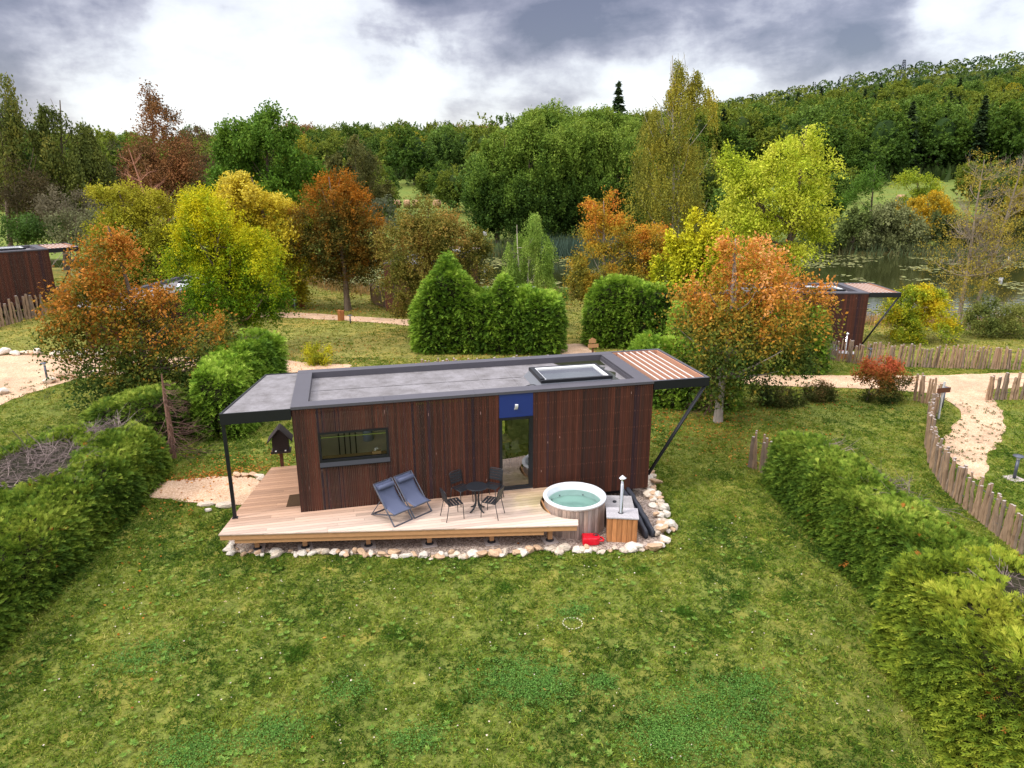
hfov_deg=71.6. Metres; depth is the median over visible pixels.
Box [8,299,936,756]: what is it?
fallen leaves
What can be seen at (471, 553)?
limestone rock
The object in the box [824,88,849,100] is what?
leafy tree
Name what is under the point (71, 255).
dead shrub
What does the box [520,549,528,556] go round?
limestone rock
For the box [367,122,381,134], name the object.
leafy tree
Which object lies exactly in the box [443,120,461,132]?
leafy tree
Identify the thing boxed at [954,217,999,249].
bank bush
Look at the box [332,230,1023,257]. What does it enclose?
reeds
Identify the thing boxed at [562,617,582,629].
stone ring
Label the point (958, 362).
palisade fence
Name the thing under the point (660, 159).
leafy tree
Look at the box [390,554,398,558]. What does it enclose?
limestone rock
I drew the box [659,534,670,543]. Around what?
limestone rock
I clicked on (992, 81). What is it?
leafy tree
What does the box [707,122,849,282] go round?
lime tree
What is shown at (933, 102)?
leafy tree
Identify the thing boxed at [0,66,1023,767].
ground
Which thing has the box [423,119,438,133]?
leafy tree
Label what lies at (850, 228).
willow bush
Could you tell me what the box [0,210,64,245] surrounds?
green bush
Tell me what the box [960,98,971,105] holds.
leafy tree
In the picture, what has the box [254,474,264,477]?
limestone rock
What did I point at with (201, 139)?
leafy tree
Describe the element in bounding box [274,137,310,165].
yellow tree
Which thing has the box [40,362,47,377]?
path lamp
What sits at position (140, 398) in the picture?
thuja hedge
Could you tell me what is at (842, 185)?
leafy tree
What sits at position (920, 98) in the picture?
leafy tree
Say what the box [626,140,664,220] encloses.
leafy tree
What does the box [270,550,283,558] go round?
limestone rock
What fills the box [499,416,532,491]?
door
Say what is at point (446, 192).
leafy tree
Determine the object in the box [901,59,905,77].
pylon
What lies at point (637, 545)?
limestone rock
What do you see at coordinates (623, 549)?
limestone rock
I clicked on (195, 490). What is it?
gravel path
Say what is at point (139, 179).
dead tree
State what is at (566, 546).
limestone rock
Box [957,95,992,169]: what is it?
spruce tree
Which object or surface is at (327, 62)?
sky
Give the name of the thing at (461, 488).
metal chair
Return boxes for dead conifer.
[149,373,229,461]
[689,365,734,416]
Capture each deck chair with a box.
[371,477,412,526]
[393,470,431,518]
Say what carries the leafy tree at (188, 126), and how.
on the ground at (362, 346)
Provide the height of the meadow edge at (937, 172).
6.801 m
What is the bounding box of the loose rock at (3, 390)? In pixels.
[0,387,8,394]
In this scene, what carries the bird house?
on the ground at (362, 346)
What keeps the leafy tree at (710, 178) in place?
on the ground at (362, 346)
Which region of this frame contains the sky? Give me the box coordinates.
[0,0,1023,144]
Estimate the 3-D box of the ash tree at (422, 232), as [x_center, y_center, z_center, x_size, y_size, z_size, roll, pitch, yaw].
[-4.728,-7.267,43.608,8.522,8.974,5.723,-4,17,-12]
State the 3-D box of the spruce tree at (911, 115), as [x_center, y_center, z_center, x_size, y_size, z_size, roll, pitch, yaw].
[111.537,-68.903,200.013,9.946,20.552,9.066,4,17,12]
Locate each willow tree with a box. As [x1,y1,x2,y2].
[0,72,66,245]
[29,98,125,269]
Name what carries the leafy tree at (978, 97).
on the ground at (362, 346)
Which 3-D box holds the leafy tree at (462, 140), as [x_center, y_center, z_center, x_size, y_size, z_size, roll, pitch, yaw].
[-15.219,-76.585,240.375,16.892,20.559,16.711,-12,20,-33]
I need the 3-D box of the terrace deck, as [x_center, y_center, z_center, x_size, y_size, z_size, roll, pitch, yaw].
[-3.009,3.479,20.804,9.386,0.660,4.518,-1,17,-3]
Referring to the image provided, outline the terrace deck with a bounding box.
[218,465,577,549]
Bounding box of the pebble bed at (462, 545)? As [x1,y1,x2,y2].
[228,488,663,556]
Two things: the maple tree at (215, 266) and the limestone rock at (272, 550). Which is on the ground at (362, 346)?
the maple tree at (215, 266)
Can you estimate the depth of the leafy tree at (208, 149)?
153.65 m
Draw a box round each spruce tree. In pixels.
[612,81,626,117]
[719,108,728,134]
[794,92,799,103]
[862,88,867,98]
[894,101,920,168]
[922,108,949,169]
[947,91,952,103]
[956,77,962,96]
[956,96,961,105]
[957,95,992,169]
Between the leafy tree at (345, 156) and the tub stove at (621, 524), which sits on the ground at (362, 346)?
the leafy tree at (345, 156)
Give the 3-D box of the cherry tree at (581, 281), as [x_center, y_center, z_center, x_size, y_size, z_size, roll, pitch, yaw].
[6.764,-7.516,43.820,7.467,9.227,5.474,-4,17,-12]
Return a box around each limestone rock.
[0,347,11,354]
[9,350,19,355]
[33,348,42,354]
[42,377,55,383]
[56,372,68,378]
[222,544,234,551]
[226,550,235,555]
[233,472,240,476]
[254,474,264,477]
[269,547,281,554]
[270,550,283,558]
[296,549,306,555]
[307,550,316,556]
[321,548,329,554]
[329,548,340,554]
[343,550,348,556]
[357,548,365,555]
[368,549,373,556]
[377,551,386,556]
[388,549,400,554]
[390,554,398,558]
[399,553,411,558]
[418,550,427,557]
[435,553,444,559]
[453,550,460,556]
[458,553,466,559]
[467,549,477,557]
[476,550,487,556]
[488,549,499,557]
[501,548,507,556]
[512,549,519,554]
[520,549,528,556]
[525,545,533,553]
[533,544,543,550]
[546,545,555,550]
[554,546,563,555]
[559,543,570,551]
[572,545,580,552]
[584,547,592,553]
[596,549,605,553]
[619,547,627,552]
[624,541,642,548]
[626,545,637,552]
[643,489,652,497]
[647,543,662,551]
[648,502,658,508]
[649,478,662,483]
[653,491,661,498]
[654,527,660,535]
[655,524,667,532]
[656,511,664,517]
[656,520,664,523]
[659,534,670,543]
[662,503,669,510]
[663,510,670,517]
[664,519,675,527]
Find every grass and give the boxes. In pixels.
[0,278,1023,365]
[0,356,1023,569]
[148,260,1023,330]
[154,553,931,767]
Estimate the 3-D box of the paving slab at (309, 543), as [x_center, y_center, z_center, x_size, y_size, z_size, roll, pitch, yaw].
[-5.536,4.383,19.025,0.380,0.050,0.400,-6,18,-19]
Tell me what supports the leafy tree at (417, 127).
on the ground at (362, 346)
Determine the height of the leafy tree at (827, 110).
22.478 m
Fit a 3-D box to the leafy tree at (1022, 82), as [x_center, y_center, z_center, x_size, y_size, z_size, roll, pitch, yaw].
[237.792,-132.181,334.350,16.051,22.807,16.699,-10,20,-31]
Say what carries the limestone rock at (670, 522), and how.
on the ground at (362, 346)
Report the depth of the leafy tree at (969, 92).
311.10 m
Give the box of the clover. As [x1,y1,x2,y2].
[74,532,978,767]
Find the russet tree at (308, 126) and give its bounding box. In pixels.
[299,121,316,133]
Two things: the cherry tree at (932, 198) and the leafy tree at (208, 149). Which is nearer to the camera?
the cherry tree at (932, 198)
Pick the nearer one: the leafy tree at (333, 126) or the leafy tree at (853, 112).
the leafy tree at (853, 112)
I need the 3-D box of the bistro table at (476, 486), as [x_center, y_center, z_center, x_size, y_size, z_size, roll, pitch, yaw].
[-0.959,3.138,19.508,0.600,0.726,0.600,-4,17,-12]
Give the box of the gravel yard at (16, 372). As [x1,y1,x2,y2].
[0,354,351,404]
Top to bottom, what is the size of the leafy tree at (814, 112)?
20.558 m
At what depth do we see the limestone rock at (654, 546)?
18.73 m
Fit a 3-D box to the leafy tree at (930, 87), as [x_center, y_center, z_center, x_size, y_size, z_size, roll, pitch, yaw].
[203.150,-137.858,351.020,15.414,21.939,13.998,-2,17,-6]
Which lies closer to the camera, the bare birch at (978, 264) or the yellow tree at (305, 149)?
the bare birch at (978, 264)
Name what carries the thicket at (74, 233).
on the ground at (362, 346)
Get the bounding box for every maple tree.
[153,181,301,344]
[280,165,397,311]
[646,206,736,301]
[834,156,888,212]
[872,281,966,345]
[889,166,946,212]
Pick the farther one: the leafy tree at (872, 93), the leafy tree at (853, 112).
the leafy tree at (872, 93)
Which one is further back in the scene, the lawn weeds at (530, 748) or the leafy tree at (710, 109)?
the leafy tree at (710, 109)
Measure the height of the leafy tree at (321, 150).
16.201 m
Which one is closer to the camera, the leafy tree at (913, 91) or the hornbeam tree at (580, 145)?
the hornbeam tree at (580, 145)
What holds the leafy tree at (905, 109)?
on the ground at (362, 346)
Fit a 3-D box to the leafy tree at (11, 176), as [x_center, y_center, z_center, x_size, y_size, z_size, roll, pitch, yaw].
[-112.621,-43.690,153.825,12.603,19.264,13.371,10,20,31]
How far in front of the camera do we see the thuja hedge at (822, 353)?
35.31 m
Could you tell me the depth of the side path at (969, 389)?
30.31 m
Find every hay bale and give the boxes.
[404,200,409,207]
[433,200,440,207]
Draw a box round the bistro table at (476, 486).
[466,482,487,512]
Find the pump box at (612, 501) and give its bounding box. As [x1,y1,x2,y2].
[604,495,633,524]
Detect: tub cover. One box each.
[623,489,647,538]
[626,487,654,537]
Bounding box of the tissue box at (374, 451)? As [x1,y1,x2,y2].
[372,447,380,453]
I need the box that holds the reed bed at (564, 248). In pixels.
[537,231,653,256]
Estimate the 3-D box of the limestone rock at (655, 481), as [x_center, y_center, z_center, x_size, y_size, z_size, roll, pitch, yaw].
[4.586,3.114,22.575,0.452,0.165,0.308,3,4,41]
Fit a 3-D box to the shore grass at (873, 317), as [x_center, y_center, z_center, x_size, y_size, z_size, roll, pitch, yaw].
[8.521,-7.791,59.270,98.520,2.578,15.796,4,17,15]
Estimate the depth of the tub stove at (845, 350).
38.75 m
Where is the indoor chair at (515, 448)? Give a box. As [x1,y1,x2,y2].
[505,440,520,464]
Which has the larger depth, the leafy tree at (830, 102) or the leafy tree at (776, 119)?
the leafy tree at (830, 102)
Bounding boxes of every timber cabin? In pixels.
[0,243,78,311]
[70,273,233,355]
[219,349,709,518]
[383,247,482,315]
[654,283,901,350]
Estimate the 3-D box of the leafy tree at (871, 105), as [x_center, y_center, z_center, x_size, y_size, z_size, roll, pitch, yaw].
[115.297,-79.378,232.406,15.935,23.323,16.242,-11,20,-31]
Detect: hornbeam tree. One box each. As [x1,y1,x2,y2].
[22,212,250,418]
[455,126,531,242]
[496,109,579,243]
[514,98,596,168]
[536,115,623,241]
[572,103,653,169]
[583,124,657,239]
[643,227,847,422]
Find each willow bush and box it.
[806,203,873,254]
[846,197,932,254]
[957,294,1023,340]
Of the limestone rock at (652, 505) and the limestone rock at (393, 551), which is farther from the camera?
the limestone rock at (652, 505)
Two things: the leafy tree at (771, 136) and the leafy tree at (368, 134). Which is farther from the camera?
the leafy tree at (368, 134)
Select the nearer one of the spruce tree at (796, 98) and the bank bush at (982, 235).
the bank bush at (982, 235)
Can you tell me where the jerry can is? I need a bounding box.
[582,532,603,544]
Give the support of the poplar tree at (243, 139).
on the ground at (362, 346)
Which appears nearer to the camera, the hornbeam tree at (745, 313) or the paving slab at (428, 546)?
the paving slab at (428, 546)
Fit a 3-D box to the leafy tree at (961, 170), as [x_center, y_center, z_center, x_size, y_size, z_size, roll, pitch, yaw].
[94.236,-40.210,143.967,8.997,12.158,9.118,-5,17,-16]
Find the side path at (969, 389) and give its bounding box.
[745,373,1023,479]
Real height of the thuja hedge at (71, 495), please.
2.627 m
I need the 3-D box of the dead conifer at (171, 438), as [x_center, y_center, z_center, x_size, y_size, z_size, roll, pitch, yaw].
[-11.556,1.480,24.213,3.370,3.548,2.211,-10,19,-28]
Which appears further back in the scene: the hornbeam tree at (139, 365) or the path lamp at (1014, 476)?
the hornbeam tree at (139, 365)
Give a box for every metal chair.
[440,487,464,522]
[449,469,473,501]
[481,467,503,501]
[481,485,504,520]
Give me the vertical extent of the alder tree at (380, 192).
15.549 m
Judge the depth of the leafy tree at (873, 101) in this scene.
265.72 m
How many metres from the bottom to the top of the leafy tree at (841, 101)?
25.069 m
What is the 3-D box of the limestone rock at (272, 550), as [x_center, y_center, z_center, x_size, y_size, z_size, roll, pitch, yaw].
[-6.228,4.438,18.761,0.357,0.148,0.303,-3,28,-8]
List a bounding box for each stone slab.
[197,501,214,506]
[215,501,231,508]
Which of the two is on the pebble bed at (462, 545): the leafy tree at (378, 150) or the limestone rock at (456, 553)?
the limestone rock at (456, 553)
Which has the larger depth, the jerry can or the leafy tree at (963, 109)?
the leafy tree at (963, 109)
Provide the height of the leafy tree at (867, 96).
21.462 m
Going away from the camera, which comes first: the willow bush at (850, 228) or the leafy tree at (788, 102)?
the willow bush at (850, 228)
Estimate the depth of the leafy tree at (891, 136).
191.51 m
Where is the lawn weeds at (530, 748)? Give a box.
[0,527,872,767]
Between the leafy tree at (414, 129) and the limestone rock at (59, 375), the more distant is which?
the leafy tree at (414, 129)
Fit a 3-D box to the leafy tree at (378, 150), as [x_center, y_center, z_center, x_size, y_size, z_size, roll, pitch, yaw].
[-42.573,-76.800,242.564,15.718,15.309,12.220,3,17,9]
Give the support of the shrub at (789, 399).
on the ground at (362, 346)
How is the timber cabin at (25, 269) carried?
on the ground at (362, 346)
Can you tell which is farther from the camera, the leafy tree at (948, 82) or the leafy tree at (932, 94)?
the leafy tree at (948, 82)
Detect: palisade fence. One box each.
[0,281,116,326]
[369,284,385,307]
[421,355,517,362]
[748,430,771,472]
[826,338,1023,369]
[913,373,942,403]
[924,383,1023,553]
[985,372,1023,400]
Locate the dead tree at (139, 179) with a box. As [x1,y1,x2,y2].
[107,146,177,263]
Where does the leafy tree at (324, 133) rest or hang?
on the ground at (362, 346)
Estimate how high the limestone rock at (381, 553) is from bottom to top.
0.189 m
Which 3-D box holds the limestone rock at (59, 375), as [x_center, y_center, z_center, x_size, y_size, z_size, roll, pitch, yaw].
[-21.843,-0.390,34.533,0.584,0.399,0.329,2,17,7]
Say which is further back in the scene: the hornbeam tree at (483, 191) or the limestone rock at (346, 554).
the hornbeam tree at (483, 191)
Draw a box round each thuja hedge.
[0,403,174,655]
[78,380,195,446]
[188,325,289,441]
[407,250,569,355]
[579,272,701,349]
[623,329,745,413]
[663,299,834,374]
[758,429,994,618]
[863,542,1023,767]
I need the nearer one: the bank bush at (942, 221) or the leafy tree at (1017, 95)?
the bank bush at (942, 221)
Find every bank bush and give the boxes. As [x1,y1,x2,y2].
[798,218,835,244]
[927,206,975,248]
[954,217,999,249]
[987,208,1023,246]
[990,186,1023,224]
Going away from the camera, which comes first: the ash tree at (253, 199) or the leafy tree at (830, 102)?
the ash tree at (253, 199)
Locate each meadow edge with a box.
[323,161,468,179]
[714,160,1023,181]
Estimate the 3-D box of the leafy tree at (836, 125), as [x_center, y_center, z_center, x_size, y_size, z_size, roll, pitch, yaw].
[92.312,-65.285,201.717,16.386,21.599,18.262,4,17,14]
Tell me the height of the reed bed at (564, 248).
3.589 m
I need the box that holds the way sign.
[588,338,598,351]
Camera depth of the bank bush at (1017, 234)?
96.20 m
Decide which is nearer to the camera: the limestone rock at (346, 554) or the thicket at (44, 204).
the limestone rock at (346, 554)
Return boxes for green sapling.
[552,281,574,301]
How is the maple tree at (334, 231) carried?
on the ground at (362, 346)
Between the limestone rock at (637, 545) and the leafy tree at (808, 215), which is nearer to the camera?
the limestone rock at (637, 545)
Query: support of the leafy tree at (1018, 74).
on the ground at (362, 346)
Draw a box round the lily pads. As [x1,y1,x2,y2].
[306,254,1023,321]
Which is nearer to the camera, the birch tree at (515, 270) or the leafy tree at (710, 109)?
the birch tree at (515, 270)
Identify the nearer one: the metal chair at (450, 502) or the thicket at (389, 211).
the metal chair at (450, 502)
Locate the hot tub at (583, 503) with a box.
[543,482,606,538]
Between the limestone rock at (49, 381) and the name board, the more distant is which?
the limestone rock at (49, 381)
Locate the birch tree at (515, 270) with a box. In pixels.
[501,212,558,289]
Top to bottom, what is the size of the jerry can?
0.249 m
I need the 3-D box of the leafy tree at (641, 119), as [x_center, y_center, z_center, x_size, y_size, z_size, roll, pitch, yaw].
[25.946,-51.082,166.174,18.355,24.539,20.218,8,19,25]
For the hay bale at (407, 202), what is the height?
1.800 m
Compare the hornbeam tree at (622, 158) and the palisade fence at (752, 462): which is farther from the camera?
the hornbeam tree at (622, 158)
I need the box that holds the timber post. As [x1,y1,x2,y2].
[337,310,343,320]
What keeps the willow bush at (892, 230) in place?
on the ground at (362, 346)
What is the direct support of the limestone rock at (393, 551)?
on the pebble bed at (462, 545)
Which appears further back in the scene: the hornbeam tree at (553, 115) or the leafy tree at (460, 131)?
the leafy tree at (460, 131)
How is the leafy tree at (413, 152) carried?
on the ground at (362, 346)
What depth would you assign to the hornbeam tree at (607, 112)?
108.98 m
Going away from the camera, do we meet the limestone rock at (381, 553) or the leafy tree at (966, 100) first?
the limestone rock at (381, 553)
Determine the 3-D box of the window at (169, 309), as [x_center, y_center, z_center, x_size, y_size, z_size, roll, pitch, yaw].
[-19.868,-3.587,40.189,0.410,0.990,1.880,1,17,5]
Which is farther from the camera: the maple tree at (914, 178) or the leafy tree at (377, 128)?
the leafy tree at (377, 128)
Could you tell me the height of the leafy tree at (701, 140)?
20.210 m
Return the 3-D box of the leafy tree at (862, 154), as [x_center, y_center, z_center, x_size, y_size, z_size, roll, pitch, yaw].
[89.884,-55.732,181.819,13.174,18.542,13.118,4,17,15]
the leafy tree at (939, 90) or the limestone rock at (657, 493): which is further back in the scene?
the leafy tree at (939, 90)
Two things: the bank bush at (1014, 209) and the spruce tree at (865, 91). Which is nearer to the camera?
the bank bush at (1014, 209)
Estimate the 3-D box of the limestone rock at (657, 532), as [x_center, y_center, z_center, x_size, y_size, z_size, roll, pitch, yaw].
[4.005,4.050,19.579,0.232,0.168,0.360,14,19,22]
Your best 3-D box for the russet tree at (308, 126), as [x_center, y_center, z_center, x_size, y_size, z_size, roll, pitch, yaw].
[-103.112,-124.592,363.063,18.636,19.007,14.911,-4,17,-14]
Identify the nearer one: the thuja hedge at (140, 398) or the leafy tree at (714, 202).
the thuja hedge at (140, 398)
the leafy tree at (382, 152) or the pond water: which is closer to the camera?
the pond water
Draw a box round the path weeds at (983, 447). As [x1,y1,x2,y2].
[4,381,1004,461]
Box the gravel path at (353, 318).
[261,312,410,325]
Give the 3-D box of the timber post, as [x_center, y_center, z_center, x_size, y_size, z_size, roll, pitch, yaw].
[-11.915,-4.746,49.449,0.420,0.800,0.252,1,17,-2]
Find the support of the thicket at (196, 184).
on the ground at (362, 346)
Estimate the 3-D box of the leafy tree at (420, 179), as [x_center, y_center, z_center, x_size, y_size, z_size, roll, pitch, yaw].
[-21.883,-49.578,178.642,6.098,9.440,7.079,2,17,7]
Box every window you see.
[153,309,172,331]
[318,427,389,467]
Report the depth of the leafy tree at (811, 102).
263.63 m
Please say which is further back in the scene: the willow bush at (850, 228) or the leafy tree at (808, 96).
the leafy tree at (808, 96)
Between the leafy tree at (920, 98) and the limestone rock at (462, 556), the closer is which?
the limestone rock at (462, 556)
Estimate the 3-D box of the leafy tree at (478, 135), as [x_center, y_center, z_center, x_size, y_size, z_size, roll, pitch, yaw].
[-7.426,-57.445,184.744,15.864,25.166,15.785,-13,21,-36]
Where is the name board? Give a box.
[937,382,950,418]
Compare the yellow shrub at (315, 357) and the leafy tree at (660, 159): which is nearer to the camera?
the yellow shrub at (315, 357)
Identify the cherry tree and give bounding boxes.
[561,185,678,314]
[891,187,957,239]
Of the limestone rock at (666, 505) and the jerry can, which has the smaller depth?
the jerry can
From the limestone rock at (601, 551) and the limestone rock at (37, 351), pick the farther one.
the limestone rock at (37, 351)
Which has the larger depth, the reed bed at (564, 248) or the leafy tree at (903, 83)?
the leafy tree at (903, 83)
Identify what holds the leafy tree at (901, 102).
on the ground at (362, 346)
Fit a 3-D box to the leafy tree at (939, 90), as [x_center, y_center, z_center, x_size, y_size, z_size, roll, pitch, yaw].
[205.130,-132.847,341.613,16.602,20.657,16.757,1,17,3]
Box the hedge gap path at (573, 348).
[560,344,591,353]
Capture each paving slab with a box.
[249,544,265,553]
[298,542,312,550]
[361,541,375,549]
[421,539,437,547]
[484,537,499,545]
[541,536,558,544]
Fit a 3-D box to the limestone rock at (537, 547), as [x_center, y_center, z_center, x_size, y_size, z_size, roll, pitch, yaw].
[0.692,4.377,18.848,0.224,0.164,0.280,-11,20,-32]
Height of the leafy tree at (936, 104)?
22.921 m
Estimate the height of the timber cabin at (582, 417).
3.870 m
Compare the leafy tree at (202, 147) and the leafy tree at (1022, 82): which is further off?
the leafy tree at (1022, 82)
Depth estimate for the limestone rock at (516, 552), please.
18.58 m
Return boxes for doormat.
[286,494,299,506]
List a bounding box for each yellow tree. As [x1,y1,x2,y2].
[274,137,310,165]
[297,135,316,159]
[412,131,427,157]
[995,82,1023,95]
[1001,175,1023,217]
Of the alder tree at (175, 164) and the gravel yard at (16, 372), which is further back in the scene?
the alder tree at (175, 164)
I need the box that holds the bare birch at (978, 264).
[913,146,1023,329]
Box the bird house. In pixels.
[267,424,292,466]
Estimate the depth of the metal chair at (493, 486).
20.21 m
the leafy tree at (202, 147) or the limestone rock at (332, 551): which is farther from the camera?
the leafy tree at (202, 147)
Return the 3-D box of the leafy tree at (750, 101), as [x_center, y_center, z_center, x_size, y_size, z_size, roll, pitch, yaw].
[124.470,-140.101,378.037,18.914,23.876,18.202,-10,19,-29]
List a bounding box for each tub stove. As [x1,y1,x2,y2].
[606,475,638,542]
[838,332,853,358]
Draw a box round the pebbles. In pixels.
[43,537,901,763]
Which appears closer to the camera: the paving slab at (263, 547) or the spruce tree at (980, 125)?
the paving slab at (263, 547)
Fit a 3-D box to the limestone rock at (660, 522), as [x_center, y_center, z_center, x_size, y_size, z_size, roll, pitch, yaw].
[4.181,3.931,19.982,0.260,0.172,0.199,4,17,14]
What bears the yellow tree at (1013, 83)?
on the ground at (362, 346)
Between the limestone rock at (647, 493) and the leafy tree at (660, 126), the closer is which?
the limestone rock at (647, 493)
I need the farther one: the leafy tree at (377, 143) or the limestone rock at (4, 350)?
the leafy tree at (377, 143)
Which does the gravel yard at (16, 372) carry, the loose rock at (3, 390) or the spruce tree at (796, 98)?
the loose rock at (3, 390)
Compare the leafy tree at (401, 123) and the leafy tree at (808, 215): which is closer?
the leafy tree at (808, 215)
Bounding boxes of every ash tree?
[77,175,198,290]
[204,169,323,308]
[366,192,500,334]
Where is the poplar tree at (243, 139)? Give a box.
[203,98,332,246]
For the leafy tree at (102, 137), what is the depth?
174.62 m
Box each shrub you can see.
[45,229,141,280]
[296,340,335,366]
[744,381,810,409]
[799,378,840,403]
[846,353,921,405]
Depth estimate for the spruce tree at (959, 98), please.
265.29 m
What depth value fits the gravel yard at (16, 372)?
36.09 m
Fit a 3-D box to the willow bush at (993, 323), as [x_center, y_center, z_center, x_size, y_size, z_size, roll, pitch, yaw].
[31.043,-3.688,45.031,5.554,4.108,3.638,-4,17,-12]
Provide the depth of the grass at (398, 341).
43.92 m
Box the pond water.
[50,252,1023,323]
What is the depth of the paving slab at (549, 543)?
19.24 m
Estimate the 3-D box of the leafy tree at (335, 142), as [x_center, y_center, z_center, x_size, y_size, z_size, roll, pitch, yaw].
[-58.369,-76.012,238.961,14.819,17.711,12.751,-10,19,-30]
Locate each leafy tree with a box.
[0,148,25,207]
[14,139,35,173]
[24,122,57,142]
[32,131,87,187]
[91,128,121,150]
[92,125,148,204]
[116,130,138,144]
[122,133,170,191]
[178,124,205,144]
[179,138,227,189]
[188,132,215,150]
[200,132,215,153]
[206,137,256,179]
[256,147,275,174]
[296,126,313,139]
[297,155,353,224]
[303,135,335,166]
[305,127,333,145]
[321,125,338,137]
[322,131,346,164]
[324,121,342,131]
[337,121,374,149]
[337,137,381,162]
[343,153,392,214]
[346,125,372,143]
[355,122,379,136]
[355,124,373,130]
[359,172,401,226]
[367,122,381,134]
[368,132,386,150]
[373,121,440,185]
[373,137,391,162]
[374,129,403,170]
[379,122,402,135]
[383,164,403,206]
[394,118,411,130]
[407,123,427,132]
[410,127,428,141]
[412,168,435,196]
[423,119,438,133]
[425,123,465,166]
[425,160,453,199]
[432,163,467,213]
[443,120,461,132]
[446,151,510,216]
[452,119,473,142]
[454,127,483,165]
[457,133,474,169]
[459,112,506,175]
[483,112,517,132]
[625,111,658,130]
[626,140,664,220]
[645,131,676,198]
[657,112,689,137]
[661,104,715,133]
[665,121,715,179]
[667,150,731,221]
[680,103,728,158]
[696,103,720,117]
[703,98,737,122]
[706,182,754,233]
[709,119,760,168]
[711,98,766,164]
[738,98,755,107]
[740,100,769,113]
[743,172,777,216]
[750,119,801,168]
[751,106,800,164]
[755,96,771,105]
[763,98,776,107]
[768,99,791,116]
[775,112,862,173]
[779,198,828,239]
[782,99,794,111]
[783,103,801,111]
[785,104,826,139]
[794,91,823,107]
[799,99,833,116]
[803,97,835,107]
[814,171,854,221]
[821,105,835,117]
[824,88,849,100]
[825,84,852,97]
[825,97,839,107]
[825,116,860,166]
[828,109,856,165]
[829,100,873,124]
[831,97,865,126]
[834,90,865,111]
[836,165,862,200]
[839,128,891,185]
[847,90,869,102]
[851,103,923,176]
[855,104,873,117]
[856,98,907,147]
[862,98,872,105]
[865,96,898,110]
[867,85,886,97]
[873,81,911,101]
[888,77,913,94]
[890,97,922,118]
[891,102,932,166]
[905,91,940,101]
[906,94,927,107]
[908,83,938,98]
[914,99,959,165]
[914,103,979,174]
[918,97,947,110]
[919,82,937,94]
[923,94,959,107]
[935,83,970,102]
[936,78,968,96]
[937,84,956,94]
[941,102,972,137]
[950,154,1000,202]
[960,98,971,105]
[961,100,1023,160]
[963,93,976,102]
[964,80,985,89]
[964,89,986,99]
[966,81,985,93]
[966,88,986,96]
[966,101,982,113]
[968,98,1023,168]
[968,164,1023,214]
[969,82,1011,104]
[977,90,1016,109]
[984,75,1008,91]
[986,73,1013,88]
[987,79,1007,93]
[1009,74,1023,88]
[1009,90,1023,99]
[1010,78,1023,90]
[1011,68,1023,84]
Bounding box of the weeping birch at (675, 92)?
[619,55,722,264]
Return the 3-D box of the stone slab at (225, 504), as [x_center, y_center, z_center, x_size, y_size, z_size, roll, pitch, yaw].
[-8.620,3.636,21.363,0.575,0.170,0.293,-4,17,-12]
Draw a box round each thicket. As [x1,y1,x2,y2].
[0,152,65,245]
[25,184,107,280]
[36,205,110,277]
[93,134,129,210]
[174,168,214,207]
[178,123,221,234]
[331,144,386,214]
[368,194,402,260]
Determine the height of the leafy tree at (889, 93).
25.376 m
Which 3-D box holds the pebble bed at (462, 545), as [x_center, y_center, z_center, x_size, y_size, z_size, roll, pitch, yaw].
[-1.596,3.737,21.095,12.801,0.001,6.774,-4,17,-12]
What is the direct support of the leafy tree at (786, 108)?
on the ground at (362, 346)
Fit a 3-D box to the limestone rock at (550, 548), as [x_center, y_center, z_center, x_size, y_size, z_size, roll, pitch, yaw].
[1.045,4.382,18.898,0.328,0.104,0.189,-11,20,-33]
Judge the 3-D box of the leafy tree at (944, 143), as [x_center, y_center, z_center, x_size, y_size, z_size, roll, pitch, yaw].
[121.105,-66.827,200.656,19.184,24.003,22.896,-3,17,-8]
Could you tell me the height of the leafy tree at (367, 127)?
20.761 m
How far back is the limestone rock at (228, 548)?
18.81 m
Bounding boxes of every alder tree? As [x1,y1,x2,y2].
[113,78,210,261]
[322,132,396,237]
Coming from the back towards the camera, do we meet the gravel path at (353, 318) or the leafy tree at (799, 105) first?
the leafy tree at (799, 105)
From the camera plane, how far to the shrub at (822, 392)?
30.81 m
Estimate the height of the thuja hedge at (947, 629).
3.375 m
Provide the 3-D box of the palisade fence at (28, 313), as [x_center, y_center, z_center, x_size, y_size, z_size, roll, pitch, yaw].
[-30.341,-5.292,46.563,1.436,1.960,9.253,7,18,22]
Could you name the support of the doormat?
on the terrace deck
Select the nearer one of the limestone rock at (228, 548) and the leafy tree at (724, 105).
the limestone rock at (228, 548)
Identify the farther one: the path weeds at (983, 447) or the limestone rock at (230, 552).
the path weeds at (983, 447)
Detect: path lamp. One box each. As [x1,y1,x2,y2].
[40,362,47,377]
[1003,454,1023,481]
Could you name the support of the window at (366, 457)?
in the timber cabin at (582, 417)
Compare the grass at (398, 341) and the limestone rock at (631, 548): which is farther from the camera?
the grass at (398, 341)
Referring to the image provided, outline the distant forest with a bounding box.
[694,50,1023,110]
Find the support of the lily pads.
on the pond water
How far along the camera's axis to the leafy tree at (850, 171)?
142.84 m

